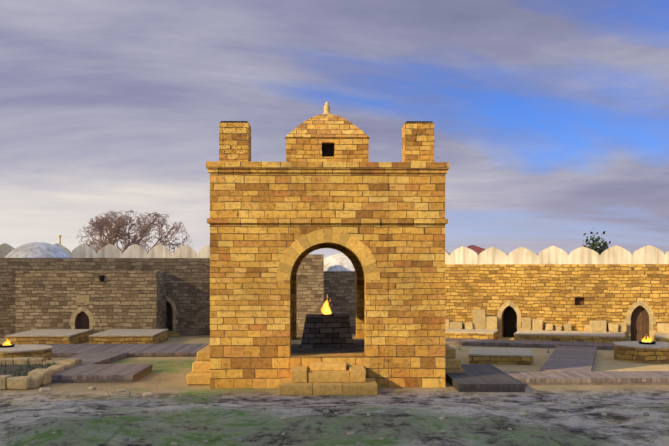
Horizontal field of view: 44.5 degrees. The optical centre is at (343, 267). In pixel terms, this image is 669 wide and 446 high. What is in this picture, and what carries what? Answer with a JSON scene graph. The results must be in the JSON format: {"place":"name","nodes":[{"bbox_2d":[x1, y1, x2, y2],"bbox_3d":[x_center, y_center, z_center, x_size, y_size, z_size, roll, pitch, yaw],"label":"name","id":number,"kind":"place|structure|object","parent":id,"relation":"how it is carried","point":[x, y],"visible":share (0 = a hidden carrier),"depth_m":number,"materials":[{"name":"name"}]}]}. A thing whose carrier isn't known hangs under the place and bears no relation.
{"place":"outdoors","nodes":[
{"label":"outdoors","id":0,"kind":"place"},
{"bbox_2d":[0,360,55,376],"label":"planter grass","id":1,"kind":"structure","parent":0,"point":[21,368],"depth_m":24.50,"materials":[{"name":"green plant"}]},
{"bbox_2d":[5,242,354,270],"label":"roof domes","id":2,"kind":"structure","parent":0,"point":[339,262],"depth_m":39.50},
{"bbox_2d":[0,334,668,445],"bbox_3d":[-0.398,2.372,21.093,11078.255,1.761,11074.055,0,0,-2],"label":"ground","id":3,"kind":"structure","parent":0,"point":[227,422],"depth_m":9.87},
{"bbox_2d":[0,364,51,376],"bbox_3d":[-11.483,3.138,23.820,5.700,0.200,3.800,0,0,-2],"label":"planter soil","id":4,"kind":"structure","parent":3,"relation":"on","point":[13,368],"depth_m":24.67,"materials":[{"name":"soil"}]},
{"bbox_2d":[0,357,81,389],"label":"planter border","id":5,"kind":"object","parent":3,"relation":"on","point":[35,378],"visible":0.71,"depth_m":22.65,"materials":[{"name":"stone"}]},
{"bbox_2d":[76,209,192,252],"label":"bare tree","id":6,"kind":"object","parent":3,"relation":"on","point":[101,223],"visible":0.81,"depth_m":61.65,"materials":[{"name":"brown plant"}]},
{"bbox_2d":[168,331,179,336],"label":"niche steps","id":7,"kind":"structure","parent":3,"relation":"on","point":[173,334],"depth_m":38.25,"materials":[{"name":"stone"}]},
{"bbox_2d":[0,254,355,337],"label":"court wall","id":8,"kind":"structure","parent":3,"relation":"on","point":[43,293],"depth_m":37.37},
{"bbox_2d":[77,295,89,302],"bbox_3d":[-11.655,1.389,36.559,0.560,0.342,0.053,0,0,-2],"label":"inscription plaque","id":9,"kind":"object","parent":8,"relation":"attached to","point":[83,298],"visible":0.98,"depth_m":36.53,"materials":[{"name":"stone"}]},
{"bbox_2d":[99,275,103,281],"bbox_3d":[-10.812,0.478,36.495,0.240,0.280,0.228,0,0,-2],"label":"wall lamp","id":10,"kind":"object","parent":8,"relation":"attached to","point":[101,278],"visible":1,"depth_m":36.44,"materials":[{"name":"black metal"}]},
{"bbox_2d":[186,343,464,395],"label":"stone steps","id":11,"kind":"structure","parent":3,"relation":"on","point":[327,378],"depth_m":21.14,"materials":[{"name":"beige stone"}]},
{"bbox_2d":[206,161,448,388],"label":"temple building","id":12,"kind":"structure","parent":3,"relation":"on","point":[264,216],"depth_m":22.02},
{"bbox_2d":[219,122,433,161],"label":"corner chimneys","id":13,"kind":"object","parent":12,"relation":"on","point":[235,142],"visible":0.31,"depth_m":22.30,"materials":[{"name":"brown brick"}]},
{"bbox_2d":[221,121,432,122],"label":"chimney caps","id":14,"kind":"object","parent":13,"relation":"on","point":[406,121],"visible":0.25,"depth_m":22.35,"materials":[{"name":"black metal"}]},
{"bbox_2d":[300,314,353,347],"bbox_3d":[-0.518,1.928,25.191,1.610,0.920,1.610,0,0,-2],"label":"fire altar","id":15,"kind":"object","parent":12,"relation":"on","point":[320,331],"visible":0.96,"depth_m":24.47,"materials":[{"name":"stone"}]},
{"bbox_2d":[285,114,369,161],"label":"dome","id":16,"kind":"structure","parent":12,"relation":"on","point":[308,138],"depth_m":24.00,"materials":[{"name":"brick"}]},
{"bbox_2d":[323,102,330,113],"bbox_3d":[-0.518,-4.907,25.191,0.400,0.450,0.400,0,0,-2],"label":"finial","id":17,"kind":"object","parent":16,"relation":"on","point":[326,108],"visible":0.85,"depth_m":25.11,"materials":[{"name":"beige stone"}]},
{"bbox_2d":[322,144,333,156],"bbox_3d":[-0.492,-3.462,24.292,1.000,0.600,0.018,0,0,-2],"label":"window opening","id":18,"kind":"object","parent":16,"relation":"attached to","point":[327,150],"depth_m":24.28,"materials":[{"name":"black"}]},
{"bbox_2d":[277,229,379,279],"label":"temple voussoirs","id":19,"kind":"object","parent":12,"relation":"attached to","point":[307,241],"visible":0.46,"depth_m":22.01,"materials":[{"name":"yellow stone"}]},
{"bbox_2d":[0,341,668,363],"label":"round fire pits","id":20,"kind":"object","parent":3,"relation":"on","point":[637,352],"visible":0.77,"depth_m":27.70,"materials":[{"name":"beige stone"}]},
{"bbox_2d":[0,341,655,347],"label":"fire bowls","id":21,"kind":"object","parent":20,"relation":"on","point":[12,345],"visible":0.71,"depth_m":28.30,"materials":[{"name":"black metal"}]},
{"bbox_2d":[2,336,651,344],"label":"flames","id":22,"kind":"object","parent":21,"relation":"on","point":[7,341],"visible":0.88,"depth_m":28.83,"materials":[{"name":"orange"}]},
{"bbox_2d":[1,387,668,445],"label":"loose stones","id":23,"kind":"object","parent":3,"relation":"on","point":[79,409],"visible":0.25,"depth_m":10.32,"materials":[{"name":"grey stone"}]},
{"bbox_2d":[5,328,668,364],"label":"stone platforms","id":24,"kind":"object","parent":3,"relation":"on","point":[510,356],"visible":0.81,"depth_m":33.83,"materials":[{"name":"beige stone"}]},
{"bbox_2d":[445,309,668,333],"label":"stone blocks","id":25,"kind":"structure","parent":24,"relation":"on","point":[481,320],"depth_m":36.90,"materials":[{"name":"beige stone"}]},
{"bbox_2d":[36,336,668,385],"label":"wood decks","id":26,"kind":"object","parent":3,"relation":"on","point":[569,363],"visible":0.83,"depth_m":25.95,"materials":[{"name":"grey wood"}]},
{"bbox_2d":[69,296,655,340],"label":"door frames","id":27,"kind":"structure","parent":3,"relation":"on","point":[77,311],"depth_m":36.56,"materials":[{"name":"stone"}]},
{"bbox_2d":[77,297,648,340],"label":"door leaves","id":28,"kind":"object","parent":3,"relation":"on","point":[639,323],"visible":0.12,"depth_m":36.14,"materials":[{"name":"brown wood"}]},
{"bbox_2d":[446,364,524,391],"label":"dark wood deck","id":29,"kind":"structure","parent":3,"relation":"on","point":[482,378],"depth_m":21.92,"materials":[{"name":"grey wood"}]},
{"bbox_2d":[445,264,668,340],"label":"court wall","id":30,"kind":"structure","parent":3,"relation":"on","point":[609,293],"depth_m":36.86,"materials":[{"name":"brown brick"}]},
{"bbox_2d":[503,306,516,336],"bbox_3d":[7.806,2.430,38.191,0.820,1.655,0.001,0,0,18],"label":"dark doorway","id":31,"kind":"structure","parent":30,"relation":"attached to","point":[509,322],"depth_m":38.21,"materials":[{"name":"black"}]},
{"bbox_2d":[582,228,610,254],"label":"tree","id":32,"kind":"object","parent":3,"relation":"on","point":[594,244],"visible":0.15,"depth_m":65.63,"materials":[{"name":"green plant"}]},
{"bbox_2d":[0,243,668,263],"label":"battlements","id":33,"kind":"object","parent":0,"point":[647,254],"depth_m":41.85,"materials":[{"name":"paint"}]},
{"bbox_2d":[0,0,668,257],"label":"sky","id":34,"kind":"structure","parent":0,"point":[550,118],"materials":[{"name":"blue"}]},
{"bbox_2d":[450,245,485,254],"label":"house roof","id":35,"kind":"structure","parent":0,"point":[478,250],"depth_m":64.70,"materials":[{"name":"red"}]},
{"bbox_2d":[452,339,549,352],"bbox_3d":[5.384,3.018,32.066,5.220,0.440,0.094,0,0,19],"label":"rope barrier","id":36,"kind":"object","parent":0,"point":[506,341],"visible":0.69,"depth_m":31.93,"materials":[{"name":"brown fabric"}]},
{"bbox_3d":[-0.518,1.450,25.191,0.400,0.035,0.400,0,0,-2],"label":"altar burner","id":37,"kind":"object","parent":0,"visible":0},
{"bbox_2d":[321,294,331,314],"bbox_3d":[-0.539,1.128,25.195,0.337,0.620,0.273,0,0,-2],"label":"flame","id":38,"kind":"object","parent":37,"relation":"on","point":[325,309],"visible":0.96,"depth_m":25.10,"materials":[{"name":"yellow"}]}
]}

